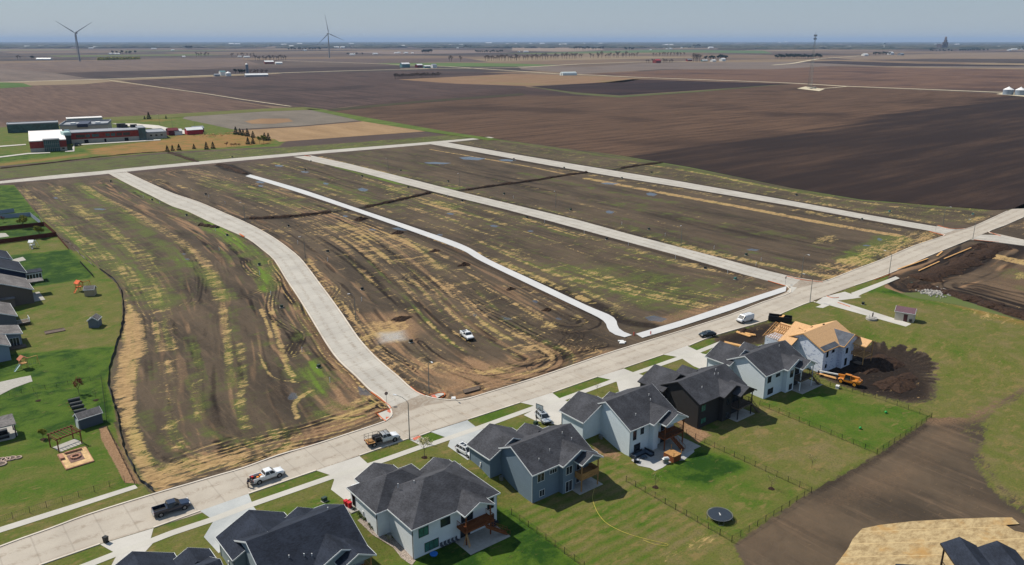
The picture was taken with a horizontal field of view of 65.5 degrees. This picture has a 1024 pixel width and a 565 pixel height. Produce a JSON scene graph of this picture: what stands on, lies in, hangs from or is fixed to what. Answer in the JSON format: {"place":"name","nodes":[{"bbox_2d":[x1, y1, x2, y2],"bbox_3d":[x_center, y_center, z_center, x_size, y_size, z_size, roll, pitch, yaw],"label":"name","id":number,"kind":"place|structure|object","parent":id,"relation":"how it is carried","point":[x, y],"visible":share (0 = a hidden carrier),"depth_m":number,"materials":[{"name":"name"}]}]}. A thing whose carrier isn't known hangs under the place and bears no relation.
{"place":"outdoors","nodes":[
{"label":"outdoors","id":0,"kind":"place"},
{"bbox_2d":[0,82,30,87],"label":"field","id":1,"kind":"structure","parent":0,"point":[6,85],"depth_m":1389.54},
{"bbox_2d":[0,68,106,81],"bbox_3d":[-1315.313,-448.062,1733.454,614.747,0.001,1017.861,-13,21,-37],"label":"field","id":2,"kind":"structure","parent":0,"point":[9,75],"depth_m":1740.69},
{"bbox_2d":[100,528,152,564],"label":"driveway","id":3,"kind":"structure","parent":0,"point":[121,543],"depth_m":124.33,"materials":[{"name":"concrete"}]},
{"bbox_2d":[0,58,259,72],"bbox_3d":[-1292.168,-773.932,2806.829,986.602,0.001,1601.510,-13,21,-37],"label":"field","id":4,"kind":"structure","parent":0,"point":[134,64],"depth_m":2513.68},
{"bbox_2d":[97,56,140,59],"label":"hedge","id":5,"kind":"object","parent":4,"relation":"on","point":[115,58],"visible":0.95,"depth_m":3259.33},
{"bbox_2d":[0,81,269,125],"bbox_3d":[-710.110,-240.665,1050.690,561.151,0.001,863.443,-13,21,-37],"label":"field","id":6,"kind":"structure","parent":0,"point":[60,103],"depth_m":1009.61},
{"bbox_2d":[16,69,400,81],"bbox_3d":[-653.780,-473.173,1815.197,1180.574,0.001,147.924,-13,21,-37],"label":"gravel road","id":7,"kind":"structure","parent":0,"point":[199,75],"depth_m":1734.18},
{"bbox_2d":[201,494,255,552],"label":"driveway","id":8,"kind":"structure","parent":0,"point":[217,527],"depth_m":131.68,"materials":[{"name":"concrete"}]},
{"bbox_2d":[59,66,406,79],"bbox_3d":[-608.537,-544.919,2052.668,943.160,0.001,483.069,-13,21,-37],"label":"field","id":9,"kind":"structure","parent":0,"point":[130,74],"depth_m":1961.19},
{"bbox_2d":[0,137,492,182],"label":"road","id":10,"kind":"structure","parent":0,"point":[192,163],"depth_m":516.48,"materials":[{"name":"concrete"}]},
{"bbox_2d":[110,172,419,406],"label":"road","id":11,"kind":"structure","parent":0,"point":[360,360],"depth_m":239.27,"materials":[{"name":"concrete"}]},
{"bbox_2d":[245,119,291,123],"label":"field","id":12,"kind":"structure","parent":0,"point":[265,121],"depth_m":771.28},
{"bbox_2d":[183,110,359,128],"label":"field","id":13,"kind":"structure","parent":0,"point":[296,117],"depth_m":801.66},
{"bbox_2d":[118,71,525,108],"bbox_3d":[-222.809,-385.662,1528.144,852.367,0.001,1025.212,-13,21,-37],"label":"field","id":14,"kind":"structure","parent":0,"point":[330,90],"depth_m":1332.65,"materials":[{"name":"soil"}]},
{"bbox_2d":[237,121,422,141],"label":"field","id":15,"kind":"structure","parent":0,"point":[361,128],"depth_m":686.89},
{"bbox_2d":[316,456,366,498],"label":"driveway","id":16,"kind":"structure","parent":0,"point":[341,484],"depth_m":144.15,"materials":[{"name":"concrete"}]},
{"bbox_2d":[281,58,486,62],"bbox_3d":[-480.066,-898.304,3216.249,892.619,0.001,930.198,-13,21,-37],"label":"field","id":17,"kind":"structure","parent":0,"point":[410,60],"depth_m":3145.83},
{"bbox_2d":[364,191,431,207],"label":"soil ridge","id":18,"kind":"structure","parent":0,"point":[397,199],"depth_m":390.95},
{"bbox_2d":[390,395,450,418],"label":"road","id":19,"kind":"structure","parent":0,"point":[413,403],"depth_m":172.01,"materials":[{"name":"concrete"}]},
{"bbox_2d":[350,50,510,53],"bbox_3d":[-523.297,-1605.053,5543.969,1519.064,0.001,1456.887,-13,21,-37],"label":"field","id":20,"kind":"structure","parent":0,"point":[433,52],"depth_m":5278.05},
{"bbox_2d":[431,420,481,459],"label":"driveway","id":21,"kind":"structure","parent":0,"point":[454,429],"depth_m":159.24,"materials":[{"name":"concrete"}]},
{"bbox_2d":[455,441,468,457],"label":"car","id":22,"kind":"object","parent":21,"relation":"on","point":[462,447],"visible":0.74,"depth_m":150.55,"materials":[{"name":"white metal"}]},
{"bbox_2d":[380,63,547,65],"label":"field","id":23,"kind":"structure","parent":0,"point":[470,64],"depth_m":2618.23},
{"bbox_2d":[352,87,604,106],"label":"field","id":24,"kind":"structure","parent":0,"point":[533,91],"depth_m":1158.80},
{"bbox_2d":[0,41,1023,564],"bbox_3d":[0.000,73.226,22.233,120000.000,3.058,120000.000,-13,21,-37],"label":"ground","id":25,"kind":"structure","parent":0,"point":[220,355],"depth_m":220.73,"materials":[{"name":"soil"}]},
{"bbox_2d":[0,334,10,361],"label":"house","id":26,"kind":"structure","parent":25,"relation":"on","point":[5,344],"depth_m":194.56,"materials":[{"name":"blue"}]},
{"bbox_2d":[0,425,17,441],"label":"patio","id":27,"kind":"structure","parent":25,"relation":"on","point":[11,433],"depth_m":158.81,"materials":[{"name":"concrete"}]},
{"bbox_2d":[0,413,16,439],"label":"patio shelter","id":28,"kind":"object","parent":27,"relation":"on","point":[7,420],"visible":1,"depth_m":157.41,"materials":[{"name":"grey"}]},
{"bbox_2d":[0,325,26,349],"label":"house","id":29,"kind":"structure","parent":25,"relation":"on","point":[12,333],"depth_m":203.95,"materials":[{"name":"grey glass"}]},
{"bbox_2d":[0,302,30,324],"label":"house","id":30,"kind":"structure","parent":25,"relation":"on","point":[8,315],"depth_m":216.74,"materials":[{"name":"grey"}]},
{"bbox_2d":[0,375,31,394],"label":"patio","id":31,"kind":"structure","parent":25,"relation":"on","point":[6,385],"depth_m":181.97,"materials":[{"name":"concrete"}]},
{"bbox_2d":[0,212,39,221],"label":"board fence","id":32,"kind":"object","parent":25,"relation":"on","point":[14,215],"visible":0.88,"depth_m":352.25,"materials":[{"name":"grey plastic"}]},
{"bbox_2d":[0,258,42,278],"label":"house","id":33,"kind":"structure","parent":25,"relation":"on","point":[12,267],"depth_m":257.51,"materials":[{"name":"grey glass"}]},
{"bbox_2d":[0,222,43,229],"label":"board fence","id":34,"kind":"object","parent":25,"relation":"on","point":[19,226],"visible":0.94,"depth_m":332.10,"materials":[{"name":"red wood"}]},
{"bbox_2d":[0,273,44,306],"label":"house","id":35,"kind":"structure","parent":25,"relation":"on","point":[15,291],"depth_m":236.22,"materials":[{"name":"grey"}]},
{"bbox_2d":[14,355,39,371],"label":"playset","id":36,"kind":"object","parent":25,"relation":"on","point":[19,358],"visible":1,"depth_m":189.84,"materials":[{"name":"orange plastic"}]},
{"bbox_2d":[0,221,56,243],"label":"board fence","id":37,"kind":"object","parent":25,"relation":"on","point":[29,237],"visible":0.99,"depth_m":313.48,"materials":[{"name":"brown wood"}]},
{"bbox_2d":[46,425,82,452],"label":"pergola","id":38,"kind":"object","parent":25,"relation":"on","point":[67,445],"visible":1,"depth_m":153.72,"materials":[{"name":"wood"}]},
{"bbox_2d":[0,485,136,531],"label":"footpath","id":39,"kind":"structure","parent":25,"relation":"on","point":[53,512],"depth_m":133.06,"materials":[{"name":"concrete"}]},
{"bbox_2d":[39,543,99,564],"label":"kerb","id":40,"kind":"structure","parent":25,"relation":"on","point":[63,556],"depth_m":121.30,"materials":[{"name":"concrete"}]},
{"bbox_2d":[57,446,93,469],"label":"fire pit terrace","id":41,"kind":"structure","parent":25,"relation":"on","point":[75,458],"depth_m":148.81,"materials":[{"name":"stone"}]},
{"bbox_2d":[0,151,164,168],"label":"soil ridge","id":42,"kind":"structure","parent":25,"relation":"on","point":[74,159],"depth_m":519.78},
{"bbox_2d":[6,116,166,151],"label":"school","id":43,"kind":"object","parent":25,"relation":"on","point":[47,136],"visible":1,"depth_m":624.52,"materials":[{"name":"stone"}]},
{"bbox_2d":[72,406,102,429],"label":"garden shed","id":44,"kind":"structure","parent":25,"relation":"on","point":[87,418],"depth_m":161.35,"materials":[{"name":"wood"}]},
{"bbox_2d":[83,285,96,295],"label":"garden shed","id":45,"kind":"structure","parent":25,"relation":"on","point":[90,290],"depth_m":244.06,"materials":[{"name":"grey"}]},
{"bbox_2d":[87,313,101,327],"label":"garden shed","id":46,"kind":"structure","parent":25,"relation":"on","point":[94,320],"depth_m":217.20,"materials":[{"name":"grey"}]},
{"bbox_2d":[99,268,152,490],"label":"silt fence","id":47,"kind":"object","parent":25,"relation":"on","point":[150,487],"visible":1,"depth_m":171.38,"materials":[{"name":"fabric"}]},
{"bbox_2d":[112,123,184,133],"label":"car park","id":48,"kind":"structure","parent":25,"relation":"on","point":[153,126],"depth_m":724.59,"materials":[{"name":"concrete"}]},
{"bbox_2d":[115,547,222,564],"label":"house","id":49,"kind":"structure","parent":25,"relation":"on","point":[195,556],"depth_m":113.39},
{"bbox_2d":[184,127,202,134],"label":"hut","id":50,"kind":"object","parent":25,"relation":"on","point":[192,130],"visible":0.98,"depth_m":665.40,"materials":[{"name":"red metal"}]},
{"bbox_2d":[0,407,392,546],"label":"kerb","id":51,"kind":"structure","parent":25,"relation":"on","point":[287,452],"depth_m":141.34,"materials":[{"name":"concrete"}]},
{"bbox_2d":[102,107,318,120],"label":"grass strip","id":52,"kind":"object","parent":25,"relation":"on","point":[127,118],"depth_m":855.58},
{"bbox_2d":[109,173,389,406],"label":"kerb","id":53,"kind":"structure","parent":25,"relation":"on","point":[357,377],"depth_m":237.08,"materials":[{"name":"concrete"}]},
{"bbox_2d":[127,172,420,394],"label":"kerb","id":54,"kind":"structure","parent":25,"relation":"on","point":[402,380],"depth_m":242.15,"materials":[{"name":"concrete"}]},
{"bbox_2d":[248,470,315,493],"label":"kerb","id":55,"kind":"structure","parent":25,"relation":"on","point":[281,482],"depth_m":141.17,"materials":[{"name":"concrete"}]},
{"bbox_2d":[249,210,331,218],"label":"soil ridge","id":56,"kind":"structure","parent":25,"relation":"on","point":[301,214],"depth_m":354.97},
{"bbox_2d":[215,504,376,564],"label":"house","id":57,"kind":"structure","parent":25,"relation":"on","point":[327,534],"depth_m":117.16,"materials":[{"name":"grey"}]},
{"bbox_2d":[347,509,415,564],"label":"gravel bed","id":58,"kind":"object","parent":25,"relation":"on","point":[403,553],"visible":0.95,"depth_m":127.73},
{"bbox_2d":[81,342,717,564],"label":"footpath","id":59,"kind":"structure","parent":25,"relation":"on","point":[241,508],"depth_m":144.47,"materials":[{"name":"concrete"}]},
{"bbox_2d":[309,109,498,139],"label":"grass strip","id":60,"kind":"object","parent":25,"relation":"on","point":[371,120],"depth_m":743.27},
{"bbox_2d":[327,93,524,110],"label":"grass strip","id":61,"kind":"object","parent":25,"relation":"on","point":[357,107],"depth_m":1007.46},
{"bbox_2d":[346,457,509,558],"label":"house","id":62,"kind":"structure","parent":25,"relation":"on","point":[431,505],"depth_m":129.28,"materials":[{"name":"white"}]},
{"bbox_2d":[424,537,438,551],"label":"window","id":63,"kind":"structure","parent":62,"relation":"in","point":[434,543],"depth_m":126.21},
{"bbox_2d":[247,174,630,336],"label":"footpath","id":64,"kind":"structure","parent":25,"relation":"on","point":[610,321],"depth_m":286.37,"materials":[{"name":"concrete"}]},
{"bbox_2d":[0,42,1023,48],"bbox_3d":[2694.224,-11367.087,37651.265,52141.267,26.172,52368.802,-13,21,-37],"label":"woods","id":65,"kind":"object","parent":25,"relation":"on","point":[868,45],"visible":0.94,"depth_m":11504.86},
{"bbox_2d":[466,423,603,502],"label":"house","id":66,"kind":"structure","parent":25,"relation":"on","point":[531,463],"depth_m":143.59,"materials":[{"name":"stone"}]},
{"bbox_2d":[421,285,790,399],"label":"kerb","id":67,"kind":"structure","parent":25,"relation":"on","point":[602,354],"depth_m":197.29,"materials":[{"name":"concrete"}]},
{"bbox_2d":[558,384,699,461],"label":"house","id":68,"kind":"structure","parent":25,"relation":"on","point":[628,422],"depth_m":158.46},
{"bbox_2d":[534,84,781,97],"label":"grass strip","id":69,"kind":"object","parent":25,"relation":"on","point":[640,94],"depth_m":1178.70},
{"bbox_2d":[632,450,693,470],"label":"patio","id":70,"kind":"structure","parent":25,"relation":"on","point":[654,464],"depth_m":153.21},
{"bbox_2d":[630,447,653,458],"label":"corner sofa","id":71,"kind":"object","parent":70,"relation":"on","point":[641,452],"visible":1,"depth_m":155.65,"materials":[{"name":"fabric"}]},
{"bbox_2d":[663,444,681,462],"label":"hot tub","id":72,"kind":"object","parent":70,"relation":"on","point":[674,456],"visible":0.99,"depth_m":153.73,"materials":[{"name":"brown wood"}]},
{"bbox_2d":[626,476,729,539],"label":"garden fence","id":73,"kind":"object","parent":25,"relation":"on","point":[680,508],"visible":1,"depth_m":136.80,"materials":[{"name":"black metal"}]},
{"bbox_2d":[637,363,759,428],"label":"house","id":74,"kind":"structure","parent":25,"relation":"on","point":[701,397],"depth_m":170.17,"materials":[{"name":"black"}]},
{"bbox_2d":[637,286,786,337],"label":"footpath","id":75,"kind":"structure","parent":25,"relation":"on","point":[729,307],"depth_m":228.63,"materials":[{"name":"concrete"}]},
{"bbox_2d":[707,507,732,525],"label":"trampoline","id":76,"kind":"object","parent":25,"relation":"on","point":[721,514],"visible":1,"depth_m":134.98,"materials":[{"name":"fabric"}]},
{"bbox_2d":[686,429,811,492],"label":"garden fence","id":77,"kind":"object","parent":25,"relation":"on","point":[749,459],"visible":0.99,"depth_m":153.15,"materials":[{"name":"black metal"}]},
{"bbox_2d":[688,301,815,345],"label":"kerb","id":78,"kind":"structure","parent":25,"relation":"on","point":[747,325],"depth_m":218.00,"materials":[{"name":"concrete"}]},
{"bbox_2d":[705,340,822,398],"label":"house","id":79,"kind":"structure","parent":25,"relation":"on","point":[768,370],"depth_m":184.13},
{"bbox_2d":[768,313,791,322],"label":"skip","id":80,"kind":"object","parent":25,"relation":"on","point":[777,318],"visible":1,"depth_m":221.66,"materials":[{"name":"black metal"}]},
{"bbox_2d":[763,320,876,372],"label":"unfinished house","id":81,"kind":"structure","parent":25,"relation":"on","point":[826,346],"depth_m":197.81,"materials":[{"name":"wood"}]},
{"bbox_2d":[814,370,862,386],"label":"telehandler","id":82,"kind":"object","parent":25,"relation":"on","point":[854,381],"visible":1,"depth_m":187.40,"materials":[{"name":"orange metal"}]},
{"bbox_2d":[791,233,944,281],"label":"kerb","id":83,"kind":"structure","parent":25,"relation":"on","point":[875,261],"depth_m":281.61,"materials":[{"name":"concrete"}]},
{"bbox_2d":[851,276,898,296],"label":"footpath","id":84,"kind":"structure","parent":25,"relation":"on","point":[864,290],"depth_m":252.75,"materials":[{"name":"concrete"}]},
{"bbox_2d":[854,354,905,374],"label":"dirt pile","id":85,"kind":"object","parent":25,"relation":"on","point":[881,362],"visible":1,"depth_m":198.20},
{"bbox_2d":[872,372,917,392],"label":"soil heap","id":86,"kind":"object","parent":25,"relation":"on","point":[902,382],"visible":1,"depth_m":188.13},
{"bbox_2d":[894,305,916,322],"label":"pump house","id":87,"kind":"structure","parent":25,"relation":"on","point":[905,314],"depth_m":222.05,"materials":[{"name":"beige metal"}]},
{"bbox_2d":[836,517,1023,564],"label":"erosion blanket","id":88,"kind":"object","parent":25,"relation":"on","point":[914,542],"visible":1,"depth_m":129.45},
{"bbox_2d":[854,239,1023,285],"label":"kerb","id":89,"kind":"structure","parent":25,"relation":"on","point":[930,255],"depth_m":290.06,"materials":[{"name":"concrete"}]},
{"bbox_2d":[895,537,1023,564],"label":"house","id":90,"kind":"structure","parent":25,"relation":"on","point":[959,551],"depth_m":114.98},
{"bbox_2d":[908,243,1012,281],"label":"soil ridge","id":91,"kind":"structure","parent":25,"relation":"on","point":[958,265],"depth_m":277.75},
{"bbox_2d":[907,282,1023,319],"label":"soil ridge","id":92,"kind":"structure","parent":25,"relation":"on","point":[999,306],"depth_m":239.99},
{"bbox_2d":[915,286,950,296],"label":"riprap","id":93,"kind":"object","parent":92,"relation":"on","point":[932,292],"visible":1,"depth_m":246.95,"materials":[{"name":"stone"}]},
{"bbox_2d":[0,204,1023,564],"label":"road","id":94,"kind":"structure","parent":0,"point":[128,518],"depth_m":162.15,"materials":[{"name":"concrete"}]},
{"bbox_2d":[151,498,191,517],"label":"pickup truck","id":95,"kind":"object","parent":94,"relation":"on","point":[167,506],"visible":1,"depth_m":131.98,"materials":[{"name":"black metal"}]},
{"bbox_2d":[248,466,284,484],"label":"pickup truck","id":96,"kind":"object","parent":94,"relation":"on","point":[270,472],"visible":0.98,"depth_m":141.64,"materials":[{"name":"white metal"}]},
{"bbox_2d":[364,429,399,446],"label":"flatbed truck","id":97,"kind":"object","parent":94,"relation":"on","point":[384,435],"visible":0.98,"depth_m":154.50,"materials":[{"name":"white metal"}]},
{"bbox_2d":[736,312,753,323],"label":"van","id":98,"kind":"object","parent":94,"relation":"on","point":[744,317],"visible":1,"depth_m":221.25,"materials":[{"name":"white metal"}]},
{"bbox_2d":[0,0,1023,41],"label":"sky","id":99,"kind":"structure","parent":0,"point":[20,20],"materials":[{"name":"blue"}]},
{"bbox_2d":[398,74,637,85],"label":"field","id":100,"kind":"structure","parent":0,"point":[519,79],"depth_m":1606.11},
{"bbox_2d":[465,171,587,190],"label":"soil ridge","id":101,"kind":"structure","parent":0,"point":[510,183],"depth_m":441.80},
{"bbox_2d":[521,393,567,424],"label":"driveway","id":102,"kind":"structure","parent":0,"point":[551,410],"depth_m":170.09,"materials":[{"name":"concrete"}]},
{"bbox_2d":[535,409,551,423],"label":"car","id":103,"kind":"object","parent":102,"relation":"on","point":[543,416],"visible":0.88,"depth_m":163.30,"materials":[{"name":"white metal"}]},
{"bbox_2d":[296,155,799,286],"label":"road","id":104,"kind":"structure","parent":0,"point":[751,271],"depth_m":335.85,"materials":[{"name":"concrete"}]},
{"bbox_2d":[512,48,602,51],"bbox_3d":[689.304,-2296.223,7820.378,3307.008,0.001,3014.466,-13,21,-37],"label":"field","id":105,"kind":"structure","parent":0,"point":[550,49],"depth_m":7076.74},
{"bbox_2d":[598,369,642,390],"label":"driveway","id":106,"kind":"structure","parent":0,"point":[627,383],"depth_m":184.69,"materials":[{"name":"concrete"}]},
{"bbox_2d":[281,60,1002,92],"bbox_3d":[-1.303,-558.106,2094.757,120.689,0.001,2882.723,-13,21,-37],"label":"gravel road","id":107,"kind":"structure","parent":0,"point":[694,79],"depth_m":1558.86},
{"bbox_2d":[531,79,785,94],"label":"field","id":108,"kind":"structure","parent":0,"point":[641,86],"depth_m":1360.65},
{"bbox_2d":[551,50,768,52],"bbox_3d":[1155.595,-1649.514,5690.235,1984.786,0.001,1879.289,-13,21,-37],"label":"field","id":109,"kind":"structure","parent":0,"point":[715,51],"depth_m":5762.76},
{"bbox_2d":[328,84,1023,209],"bbox_3d":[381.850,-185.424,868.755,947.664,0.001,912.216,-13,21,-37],"label":"field","id":110,"kind":"structure","parent":0,"point":[950,149],"depth_m":679.68,"materials":[{"name":"soil"}]},
{"bbox_2d":[664,346,706,367],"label":"driveway","id":111,"kind":"structure","parent":0,"point":[698,360],"depth_m":197.56,"materials":[{"name":"concrete"}]},
{"bbox_2d":[432,142,952,233],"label":"road","id":112,"kind":"structure","parent":0,"point":[704,188],"depth_m":427.99,"materials":[{"name":"concrete"}]},
{"bbox_2d":[518,62,1023,73],"bbox_3d":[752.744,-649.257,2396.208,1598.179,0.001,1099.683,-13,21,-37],"label":"field","id":113,"kind":"structure","parent":0,"point":[694,65],"depth_m":2416.26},
{"bbox_2d":[788,279,818,287],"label":"road","id":114,"kind":"structure","parent":0,"point":[801,283],"depth_m":257.03,"materials":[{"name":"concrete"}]},
{"bbox_2d":[589,66,1023,90],"bbox_3d":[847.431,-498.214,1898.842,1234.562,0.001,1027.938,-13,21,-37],"label":"field","id":115,"kind":"structure","parent":0,"point":[955,78],"depth_m":1742.08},
{"bbox_2d":[816,292,910,325],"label":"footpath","id":116,"kind":"structure","parent":0,"point":[825,301],"depth_m":234.70,"materials":[{"name":"concrete"}]},
{"bbox_2d":[806,61,1023,65],"bbox_3d":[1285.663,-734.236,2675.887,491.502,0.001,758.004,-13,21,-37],"label":"field","id":117,"kind":"structure","parent":0,"point":[872,63],"depth_m":2617.18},
{"bbox_2d":[832,52,1023,59],"bbox_3d":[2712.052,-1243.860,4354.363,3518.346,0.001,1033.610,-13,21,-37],"label":"field","id":118,"kind":"structure","parent":0,"point":[1004,55],"depth_m":3942.08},
{"bbox_2d":[970,235,1023,244],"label":"road","id":119,"kind":"structure","parent":0,"point":[1003,239],"depth_m":313.89,"materials":[{"name":"concrete"}]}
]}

